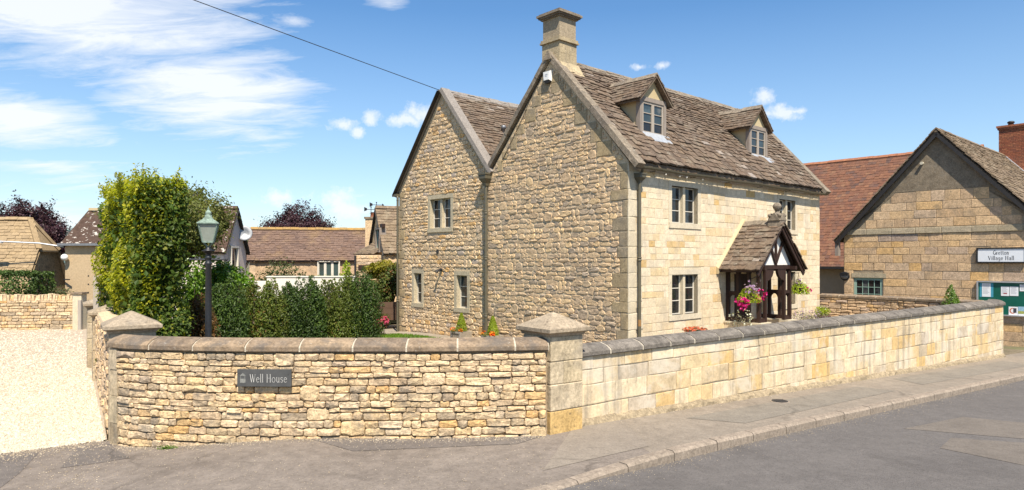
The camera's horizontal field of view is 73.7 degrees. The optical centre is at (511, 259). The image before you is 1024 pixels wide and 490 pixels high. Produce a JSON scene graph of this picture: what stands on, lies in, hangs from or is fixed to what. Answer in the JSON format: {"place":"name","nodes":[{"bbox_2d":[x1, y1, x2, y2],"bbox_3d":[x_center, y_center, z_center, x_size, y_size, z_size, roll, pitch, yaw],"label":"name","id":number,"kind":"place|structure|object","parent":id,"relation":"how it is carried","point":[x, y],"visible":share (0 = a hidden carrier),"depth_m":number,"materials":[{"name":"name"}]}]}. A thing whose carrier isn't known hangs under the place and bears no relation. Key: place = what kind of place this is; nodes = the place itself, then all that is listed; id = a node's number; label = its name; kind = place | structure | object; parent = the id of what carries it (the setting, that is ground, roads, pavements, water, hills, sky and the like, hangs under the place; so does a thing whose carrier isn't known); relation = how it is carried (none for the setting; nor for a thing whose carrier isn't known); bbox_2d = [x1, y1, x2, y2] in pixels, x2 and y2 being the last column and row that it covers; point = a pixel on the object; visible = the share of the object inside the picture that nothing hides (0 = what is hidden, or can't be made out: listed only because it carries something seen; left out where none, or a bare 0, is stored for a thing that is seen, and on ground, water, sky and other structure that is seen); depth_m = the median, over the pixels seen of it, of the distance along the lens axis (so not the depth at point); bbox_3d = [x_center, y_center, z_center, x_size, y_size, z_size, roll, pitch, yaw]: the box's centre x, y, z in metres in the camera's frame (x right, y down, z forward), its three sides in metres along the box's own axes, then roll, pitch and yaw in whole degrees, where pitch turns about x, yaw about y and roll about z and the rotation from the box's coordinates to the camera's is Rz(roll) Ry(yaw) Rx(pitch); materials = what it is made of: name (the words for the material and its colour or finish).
{"place":"outdoors","nodes":[
{"label":"outdoors","id":0,"kind":"place"},
{"bbox_2d":[0,329,106,453],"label":"gravel drive","id":1,"kind":"structure","parent":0,"point":[83,334],"depth_m":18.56,"materials":[{"name":"beige gravel"}]},
{"bbox_2d":[0,293,71,329],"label":"drive wall","id":2,"kind":"structure","parent":1,"relation":"on","point":[33,312],"depth_m":26.30,"materials":[{"name":"stone"}]},
{"bbox_2d":[0,431,649,489],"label":"apron","id":3,"kind":"object","parent":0,"point":[345,474],"visible":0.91,"depth_m":8.31,"materials":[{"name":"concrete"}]},
{"bbox_2d":[0,453,37,487],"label":"apron seam patch","id":4,"kind":"object","parent":3,"relation":"on","point":[11,471],"visible":1,"depth_m":8.91,"materials":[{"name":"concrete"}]},
{"bbox_2d":[61,444,129,467],"bbox_3d":[-5.723,2.671,9.462,0.790,0.026,1.068,0,0,-28],"label":"apron dark patch","id":5,"kind":"object","parent":3,"relation":"on","point":[116,454],"visible":1,"depth_m":9.33,"materials":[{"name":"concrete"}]},
{"bbox_2d":[157,445,178,449],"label":"wall foot weed","id":6,"kind":"object","parent":3,"relation":"on","point":[167,447],"depth_m":9.52,"materials":[{"name":"green plant"}]},
{"bbox_2d":[107,334,548,446],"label":"curved garden wall","id":7,"kind":"structure","parent":3,"relation":"on","point":[174,391],"depth_m":9.54,"materials":[{"name":"stone"}]},
{"bbox_2d":[237,369,291,386],"bbox_3d":[-3.421,1.630,9.432,0.754,0.237,0.033,0,0,2],"label":"name plate","id":8,"kind":"object","parent":7,"relation":"attached to","point":[266,377],"visible":1,"depth_m":9.42,"materials":[{"name":"stone"}]},
{"bbox_2d":[313,436,538,450],"bbox_3d":[-1.200,2.487,9.252,3.298,0.004,0.693,0,0,-2],"label":"apron wall patch","id":9,"kind":"object","parent":3,"relation":"on","point":[385,444],"visible":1,"depth_m":9.29,"materials":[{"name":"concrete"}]},
{"bbox_2d":[516,312,590,434],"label":"stone pier","id":10,"kind":"structure","parent":3,"relation":"on","point":[561,334],"depth_m":9.90,"materials":[{"name":"beige stone"}]},
{"bbox_2d":[358,324,449,337],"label":"paved path","id":11,"kind":"structure","parent":0,"point":[389,329],"depth_m":24.57,"materials":[{"name":"stone"}]},
{"bbox_2d":[339,260,350,275],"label":"lime bush","id":12,"kind":"object","parent":11,"relation":"on","point":[344,268],"visible":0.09,"depth_m":27.95,"materials":[{"name":"green plant"}]},
{"bbox_2d":[378,302,399,322],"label":"gate","id":13,"kind":"structure","parent":11,"relation":"on","point":[390,308],"depth_m":26.95,"materials":[{"name":"brown wood"}]},
{"bbox_2d":[373,262,399,301],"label":"climbing shrub","id":14,"kind":"object","parent":13,"relation":"in","point":[387,283],"visible":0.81,"depth_m":27.79,"materials":[{"name":"green plant"}]},
{"bbox_2d":[364,260,396,278],"bbox_3d":[-5.365,0.402,28.623,1.751,0.884,1.042,0,0,0],"label":"golden hop","id":15,"kind":"object","parent":14,"relation":"attached to","point":[376,269],"visible":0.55,"depth_m":28.39,"materials":[{"name":"yellow plant"}]},
{"bbox_2d":[450,331,471,337],"bbox_3d":[-1.640,2.455,22.009,0.500,0.318,0.520,0,0,-42],"label":"stone planter","id":16,"kind":"object","parent":11,"relation":"on","point":[453,334],"visible":0.57,"depth_m":21.87,"materials":[{"name":"beige stone"}]},
{"bbox_2d":[450,327,464,331],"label":"bedding flowers","id":17,"kind":"object","parent":16,"relation":"in","point":[458,330],"visible":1,"depth_m":21.85,"materials":[{"name":"orange plant"}]},
{"bbox_2d":[456,313,467,331],"bbox_3d":[-1.632,2.030,22.010,0.444,0.667,0.416,0,0,0],"label":"dwarf conifer","id":18,"kind":"object","parent":16,"relation":"in","point":[461,324],"visible":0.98,"depth_m":21.94,"materials":[{"name":"green plant"}]},
{"bbox_2d":[481,335,503,336],"bbox_3d":[-0.592,2.457,20.852,0.500,0.321,0.520,0,0,-42],"label":"stone planter","id":19,"kind":"object","parent":11,"relation":"on","point":[493,336],"visible":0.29,"depth_m":20.75,"materials":[{"name":"grey stone"}]},
{"bbox_2d":[481,331,496,335],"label":"bedding flowers","id":20,"kind":"object","parent":19,"relation":"on","point":[490,334],"visible":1,"depth_m":20.67,"materials":[{"name":"orange plant"}]},
{"bbox_2d":[486,315,498,335],"bbox_3d":[-0.588,2.029,20.861,0.431,0.668,0.425,0,0,0],"label":"dwarf conifer","id":21,"kind":"object","parent":19,"relation":"in","point":[492,324],"visible":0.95,"depth_m":20.80,"materials":[{"name":"green plant"}]},
{"bbox_2d":[377,333,439,337],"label":"grass","id":22,"kind":"structure","parent":0,"point":[392,335],"depth_m":22.28,"materials":[{"name":"green plant"}]},
{"bbox_2d":[0,0,1023,229],"label":"sky","id":23,"kind":"structure","parent":0,"point":[90,90],"materials":[{"name":"blue"}]},
{"bbox_2d":[1,263,1023,453],"bbox_3d":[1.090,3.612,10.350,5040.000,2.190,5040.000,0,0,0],"label":"ground","id":24,"kind":"structure","parent":0,"point":[1007,350],"depth_m":23.20,"materials":[{"name":"grey"}]},
{"bbox_2d":[0,269,56,294],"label":"clipped hedge","id":25,"kind":"object","parent":24,"relation":"on","point":[36,276],"visible":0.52,"depth_m":27.72,"materials":[{"name":"green plant"}]},
{"bbox_2d":[0,217,64,294],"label":"half hipped house","id":26,"kind":"structure","parent":24,"relation":"on","point":[31,257],"depth_m":31.16,"materials":[{"name":"stone"}]},
{"bbox_2d":[0,189,75,234],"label":"copper tree","id":27,"kind":"object","parent":24,"relation":"on","point":[20,209],"visible":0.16,"depth_m":51.48,"materials":[{"name":"purple plant"}]},
{"bbox_2d":[35,214,70,253],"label":"copper tree","id":28,"kind":"object","parent":24,"relation":"on","point":[55,233],"visible":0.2,"depth_m":49.68,"materials":[{"name":"purple plant"}]},
{"bbox_2d":[0,208,111,300],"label":"rendered barn","id":29,"kind":"structure","parent":24,"relation":"on","point":[81,239],"depth_m":30.42,"materials":[{"name":"beige paint"}]},
{"bbox_2d":[48,285,73,295],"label":"rambling shrub","id":30,"kind":"object","parent":24,"relation":"on","point":[60,290],"visible":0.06,"depth_m":27.57,"materials":[{"name":"green plant"}]},
{"bbox_2d":[70,292,88,329],"bbox_3d":[-16.750,2.075,26.435,0.440,1.650,0.470,0,0,0],"label":"stone gate post","id":31,"kind":"object","parent":24,"relation":"on","point":[79,315],"visible":0.81,"depth_m":26.28,"materials":[{"name":"beige stone"}]},
{"bbox_2d":[83,299,105,367],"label":"stone pier","id":32,"kind":"structure","parent":24,"relation":"on","point":[88,304],"depth_m":16.89,"materials":[{"name":"beige stone"}]},
{"bbox_2d":[93,276,104,308],"bbox_3d":[-9.669,1.590,16.216,0.454,2.420,0.190,0,0,-7],"label":"timber gate post","id":33,"kind":"object","parent":24,"relation":"on","point":[95,304],"visible":0.04,"depth_m":16.11,"materials":[{"name":"beige wood"}]},
{"bbox_2d":[87,305,115,380],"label":"stone pier","id":34,"kind":"structure","parent":24,"relation":"on","point":[92,313],"depth_m":15.10,"materials":[{"name":"beige stone"}]},
{"bbox_2d":[94,311,117,433],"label":"drive side wall","id":35,"kind":"structure","parent":24,"relation":"on","point":[101,364],"depth_m":12.39,"materials":[{"name":"stone"}]},
{"bbox_2d":[100,311,162,440],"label":"stone pier","id":36,"kind":"structure","parent":24,"relation":"on","point":[132,323],"depth_m":10.79,"materials":[{"name":"beige stone"}]},
{"bbox_2d":[90,162,196,362],"bbox_3d":[-8.088,0.374,14.875,1.514,4.758,4.203,0,0,-40],"label":"beech tree","id":37,"kind":"object","parent":24,"relation":"on","point":[140,238],"visible":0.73,"depth_m":13.68,"materials":[{"name":"green plant"}]},
{"bbox_2d":[93,168,239,317],"bbox_3d":[-9.436,0.209,18.772,3.512,5.374,3.726,0,0,0],"label":"fruit tree","id":38,"kind":"object","parent":24,"relation":"on","point":[200,205],"visible":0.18,"depth_m":18.83,"materials":[{"name":"green plant"}]},
{"bbox_2d":[179,255,204,313],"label":"laurel bush","id":39,"kind":"object","parent":24,"relation":"on","point":[196,284],"visible":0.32,"depth_m":17.98,"materials":[{"name":"green plant"}]},
{"bbox_2d":[179,292,220,336],"bbox_3d":[-7.199,1.755,15.558,0.984,2.070,0.922,0,0,25],"label":"yew shrub","id":40,"kind":"object","parent":24,"relation":"on","point":[198,312],"visible":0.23,"depth_m":15.48,"materials":[{"name":"green plant"}]},
{"bbox_2d":[189,206,227,336],"bbox_3d":[-5.604,0.895,12.600,0.669,3.783,0.372,0,0,-20],"label":"lamp post","id":41,"kind":"object","parent":24,"relation":"on","point":[208,225],"visible":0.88,"depth_m":12.55,"materials":[{"name":"black metal"}]},
{"bbox_2d":[171,206,249,318],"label":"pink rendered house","id":42,"kind":"structure","parent":24,"relation":"on","point":[237,250],"depth_m":32.19,"materials":[{"name":"white paint"}]},
{"bbox_2d":[229,246,238,271],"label":"window","id":43,"kind":"structure","parent":42,"relation":"in","point":[233,250],"depth_m":32.18,"materials":[{"name":"white paint"}]},
{"bbox_2d":[239,226,252,239],"bbox_3d":[-12.980,-1.300,33.102,0.616,0.725,0.475,0,0,15],"label":"satellite dish","id":44,"kind":"object","parent":42,"relation":"attached to","point":[246,233],"visible":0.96,"depth_m":33.16,"materials":[{"name":"grey metal"}]},
{"bbox_2d":[181,255,257,306],"bbox_3d":[-8.750,1.274,20.504,2.503,2.956,1.837,0,0,0],"label":"laurel bush","id":45,"kind":"object","parent":24,"relation":"on","point":[220,271],"visible":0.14,"depth_m":20.32,"materials":[{"name":"green plant"}]},
{"bbox_2d":[203,272,250,337],"bbox_3d":[-7.252,1.537,17.115,1.190,2.507,1.125,0,0,32],"label":"yew shrub","id":46,"kind":"object","parent":24,"relation":"on","point":[227,307],"visible":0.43,"depth_m":17.07,"materials":[{"name":"green plant"}]},
{"bbox_2d":[237,281,266,337],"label":"yew shrub","id":47,"kind":"object","parent":24,"relation":"on","point":[257,327],"visible":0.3,"depth_m":17.91,"materials":[{"name":"green plant"}]},
{"bbox_2d":[254,256,305,280],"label":"olive bush","id":48,"kind":"object","parent":24,"relation":"on","point":[284,273],"visible":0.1,"depth_m":29.94,"materials":[{"name":"green plant"}]},
{"bbox_2d":[253,199,336,227],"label":"copper tree","id":49,"kind":"object","parent":24,"relation":"on","point":[289,218],"visible":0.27,"depth_m":59.32,"materials":[{"name":"purple plant"}]},
{"bbox_2d":[244,276,355,325],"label":"white garden wall","id":50,"kind":"structure","parent":24,"relation":"on","point":[280,280],"depth_m":25.25,"materials":[{"name":"white paint"}]},
{"bbox_2d":[246,227,364,280],"bbox_3d":[-9.932,0.457,39.687,10.732,4.686,4.701,0,0,-10],"label":"brown roofed bungalow","id":51,"kind":"object","parent":24,"relation":"on","point":[316,251],"visible":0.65,"depth_m":37.88,"materials":[{"name":"tile"}]},
{"bbox_2d":[317,261,339,275],"bbox_3d":[-10.062,0.675,37.513,1.208,1.250,0.345,0,0,-10],"label":"window","id":52,"kind":"structure","parent":51,"relation":"in","point":[332,268],"depth_m":37.45,"materials":[{"name":"white paint"}]},
{"bbox_2d":[353,205,396,306],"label":"stone cottage","id":53,"kind":"structure","parent":24,"relation":"on","point":[380,232],"depth_m":31.77,"materials":[{"name":"stone"}]},
{"bbox_2d":[375,228,385,251],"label":"window","id":54,"kind":"structure","parent":53,"relation":"in","point":[382,231],"depth_m":31.46,"materials":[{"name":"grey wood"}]},
{"bbox_2d":[392,7,830,342],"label":"stone house","id":55,"kind":"structure","parent":24,"relation":"on","point":[604,205],"depth_m":20.33,"materials":[{"name":"beige stone"}]},
{"bbox_2d":[194,0,438,89],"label":"overhead wire","id":56,"kind":"object","parent":55,"relation":"attached to","point":[309,42],"visible":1,"depth_m":19.65,"materials":[{"name":"black plastic"}]},
{"bbox_2d":[411,269,423,307],"bbox_3d":[-3.297,1.020,24.717,0.339,1.360,0.768,0,0,-42],"label":"window","id":57,"kind":"structure","parent":55,"relation":"in","point":[417,274],"depth_m":24.81,"materials":[{"name":"stone"}]},
{"bbox_2d":[427,193,452,232],"bbox_3d":[-2.381,-1.610,23.706,0.339,1.300,1.478,0,0,-42],"label":"window","id":58,"kind":"structure","parent":55,"relation":"in","point":[440,207],"depth_m":23.67,"materials":[{"name":"stone"}]},
{"bbox_2d":[453,271,469,312],"bbox_3d":[-1.566,1.060,22.806,0.339,1.370,0.851,0,0,-42],"label":"window","id":59,"kind":"structure","parent":55,"relation":"in","point":[461,279],"depth_m":22.92,"materials":[{"name":"stone"}]},
{"bbox_2d":[668,269,701,320],"bbox_3d":[4.790,0.970,19.351,1.588,1.420,0.333,0,0,-42],"label":"window","id":60,"kind":"structure","parent":55,"relation":"in","point":[681,281],"depth_m":19.30,"materials":[{"name":"beige stone"}]},
{"bbox_2d":[668,180,701,228],"bbox_3d":[4.790,-1.540,19.351,1.588,1.320,0.333,0,0,-42],"label":"window","id":61,"kind":"structure","parent":55,"relation":"in","point":[681,199],"depth_m":19.30,"materials":[{"name":"beige stone"}]},
{"bbox_2d":[734,274,746,317],"bbox_3d":[7.183,1.460,21.397,0.935,2.080,0.015,0,0,-42],"label":"door","id":62,"kind":"structure","parent":55,"relation":"in","point":[743,276],"depth_m":21.44,"materials":[{"name":"brown wood"}]},
{"bbox_2d":[734,275,767,310],"bbox_3d":[6.736,0.941,19.558,1.486,1.020,0.668,0,0,-39],"label":"hanging basket","id":63,"kind":"object","parent":55,"relation":"attached to","point":[747,297],"visible":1,"depth_m":19.48,"materials":[{"name":"pink metal"}]},
{"bbox_2d":[777,271,797,309],"bbox_3d":[9.340,0.970,23.474,1.468,1.420,0.333,0,0,-42],"label":"window","id":64,"kind":"structure","parent":55,"relation":"in","point":[795,305],"depth_m":23.71,"materials":[{"name":"beige stone"}]},
{"bbox_2d":[777,194,797,234],"bbox_3d":[9.340,-1.540,23.474,1.468,1.320,0.333,0,0,-42],"label":"window","id":65,"kind":"structure","parent":55,"relation":"in","point":[786,208],"depth_m":23.71,"materials":[{"name":"beige stone"}]},
{"bbox_2d":[792,273,811,294],"bbox_3d":[9.117,0.749,21.515,0.849,0.695,0.670,0,0,0],"label":"hanging basket","id":66,"kind":"object","parent":55,"relation":"attached to","point":[798,288],"visible":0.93,"depth_m":21.39,"materials":[{"name":"green metal"}]},
{"bbox_2d":[526,372,1023,489],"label":"kerb","id":67,"kind":"structure","parent":24,"relation":"on","point":[681,452],"depth_m":10.15,"materials":[{"name":"concrete"}]},
{"bbox_2d":[803,144,983,293],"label":"red roofed wing","id":68,"kind":"structure","parent":24,"relation":"on","point":[853,185],"depth_m":34.68,"materials":[{"name":"red tile"}]},
{"bbox_2d":[820,293,983,316],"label":"side garden wall","id":69,"kind":"structure","parent":24,"relation":"on","point":[843,304],"depth_m":23.88,"materials":[{"name":"stone"}]},
{"bbox_2d":[833,121,1023,346],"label":"village hall","id":70,"kind":"structure","parent":24,"relation":"on","point":[935,212],"depth_m":26.37,"materials":[{"name":"stone"}]},
{"bbox_2d":[854,278,882,295],"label":"window","id":71,"kind":"structure","parent":70,"relation":"in","point":[862,286],"depth_m":28.11,"materials":[{"name":"green paint"}]},
{"bbox_2d":[976,281,1023,316],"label":"notice board","id":72,"kind":"object","parent":70,"relation":"attached to","point":[1010,294],"visible":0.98,"depth_m":24.55,"materials":[{"name":"metal"}]},
{"bbox_2d":[976,247,1023,262],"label":"hall sign","id":73,"kind":"object","parent":70,"relation":"attached to","point":[1002,255],"visible":1,"depth_m":24.65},
{"bbox_2d":[560,380,1023,489],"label":"road","id":74,"kind":"structure","parent":0,"point":[887,451],"depth_m":9.05,"materials":[{"name":"grey asphalt"}]},
{"bbox_2d":[0,357,1014,489],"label":"loose pebbles","id":75,"kind":"object","parent":74,"relation":"on","point":[89,443],"visible":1,"depth_m":9.39,"materials":[{"name":"gravel"}]},
{"bbox_2d":[904,417,1023,438],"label":"road patch","id":76,"kind":"object","parent":74,"relation":"on","point":[979,426],"visible":1,"depth_m":11.27,"materials":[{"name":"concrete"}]},
{"bbox_2d":[941,438,1023,464],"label":"road patch","id":77,"kind":"object","parent":74,"relation":"on","point":[1012,452],"visible":1,"depth_m":9.87,"materials":[{"name":"grey asphalt"}]},
{"bbox_2d":[623,352,1023,452],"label":"pavement","id":78,"kind":"structure","parent":0,"point":[658,432],"depth_m":11.75,"materials":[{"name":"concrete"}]},
{"bbox_2d":[543,420,648,469],"bbox_3d":[1.293,2.498,9.334,1.150,0.023,2.941,0,0,15],"label":"pavement smooth patch","id":79,"kind":"object","parent":78,"relation":"on","point":[587,442],"visible":0.98,"depth_m":9.27,"materials":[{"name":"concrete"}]},
{"bbox_2d":[770,399,789,402],"bbox_3d":[4.913,2.600,12.524,0.340,0.043,0.340,0,0,0],"label":"manhole cover","id":80,"kind":"object","parent":78,"relation":"on","point":[779,401],"visible":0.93,"depth_m":12.48,"materials":[{"name":"metal"}]},
{"bbox_2d":[688,386,893,422],"bbox_3d":[5.337,2.606,12.438,5.889,0.151,0.759,0,0,-38],"label":"pavement trench patch","id":81,"kind":"object","parent":78,"relation":"on","point":[747,414],"visible":1,"depth_m":12.09,"materials":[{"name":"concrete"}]},
{"bbox_2d":[581,299,1005,426],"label":"long garden wall","id":82,"kind":"structure","parent":78,"relation":"on","point":[629,378],"depth_m":13.39,"materials":[{"name":"beige stone"}]},
{"bbox_2d":[895,361,1023,384],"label":"pavement trench patch","id":83,"kind":"object","parent":78,"relation":"on","point":[937,376],"visible":1,"depth_m":16.89,"materials":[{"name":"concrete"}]},
{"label":"front garden bed","id":84,"kind":"structure","parent":0,"visible":0},
{"bbox_2d":[682,326,706,331],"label":"salmon flowers","id":85,"kind":"object","parent":84,"relation":"on","point":[689,329],"visible":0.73,"depth_m":18.73,"materials":[{"name":"orange plant"}]},
{"bbox_2d":[727,309,754,327],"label":"white flowers","id":86,"kind":"object","parent":84,"relation":"on","point":[734,321],"visible":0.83,"depth_m":19.49,"materials":[{"name":"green plant"}]},
{"bbox_2d":[792,308,827,319],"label":"lavender","id":87,"kind":"object","parent":84,"relation":"on","point":[801,316],"visible":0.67,"depth_m":21.53,"materials":[{"name":"grey plant"}]},
{"bbox_2d":[941,284,959,304],"bbox_3d":[13.430,1.841,20.910,1.154,2.236,1.143,0,0,41],"label":"conifer","id":88,"kind":"object","parent":84,"relation":"on","point":[949,295],"visible":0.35,"depth_m":20.83,"materials":[{"name":"green plant"}]},
{"bbox_3d":[10.545,2.407,23.200,0.540,1.054,0.540,0,0,0],"label":"terracotta pot","id":89,"kind":"object","parent":84,"relation":"on","visible":0},
{"bbox_2d":[814,305,830,315],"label":"potted shrub","id":90,"kind":"object","parent":89,"relation":"in","point":[824,310],"visible":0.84,"depth_m":23.14,"materials":[{"name":"green plant"}]},
{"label":"lawn","id":91,"kind":"structure","parent":0,"visible":0},
{"bbox_2d":[254,277,291,337],"bbox_3d":[-6.693,1.628,18.762,1.146,2.329,1.150,0,0,-45],"label":"yew shrub","id":92,"kind":"object","parent":91,"relation":"on","point":[269,299],"visible":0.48,"depth_m":18.69,"materials":[{"name":"green plant"}]},
{"bbox_2d":[270,280,304,337],"bbox_3d":[-6.366,1.686,19.323,1.014,2.218,1.059,0,0,0],"label":"yew shrub","id":93,"kind":"object","parent":91,"relation":"on","point":[292,296],"visible":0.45,"depth_m":19.12,"materials":[{"name":"green plant"}]},
{"bbox_2d":[291,275,328,337],"bbox_3d":[-5.969,1.614,19.916,1.226,2.375,1.114,0,0,0],"label":"yew shrub","id":94,"kind":"object","parent":91,"relation":"on","point":[311,307],"visible":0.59,"depth_m":19.71,"materials":[{"name":"green plant"}]},
{"bbox_2d":[316,279,345,337],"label":"yew shrub","id":95,"kind":"object","parent":91,"relation":"on","point":[332,301],"visible":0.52,"depth_m":20.32,"materials":[{"name":"green plant"}]},
{"bbox_2d":[330,269,362,337],"bbox_3d":[-5.142,1.532,21.029,1.121,2.546,1.144,0,0,-12],"label":"yew shrub","id":96,"kind":"object","parent":91,"relation":"on","point":[345,294],"visible":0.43,"depth_m":20.84,"materials":[{"name":"green plant"}]},
{"bbox_2d":[342,267,384,337],"bbox_3d":[-4.724,1.483,21.350,1.360,2.600,1.355,0,0,41],"label":"yew shrub","id":97,"kind":"object","parent":91,"relation":"on","point":[368,301],"visible":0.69,"depth_m":21.11,"materials":[{"name":"green plant"}]},
{"bbox_2d":[378,316,388,333],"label":"pink flowers","id":98,"kind":"object","parent":91,"relation":"on","point":[386,322],"visible":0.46,"depth_m":23.24,"materials":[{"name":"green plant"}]},
{"bbox_2d":[376,313,390,333],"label":"bronze shrub","id":99,"kind":"object","parent":91,"relation":"on","point":[385,318],"visible":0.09,"depth_m":23.82,"materials":[{"name":"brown plant"}]}
]}

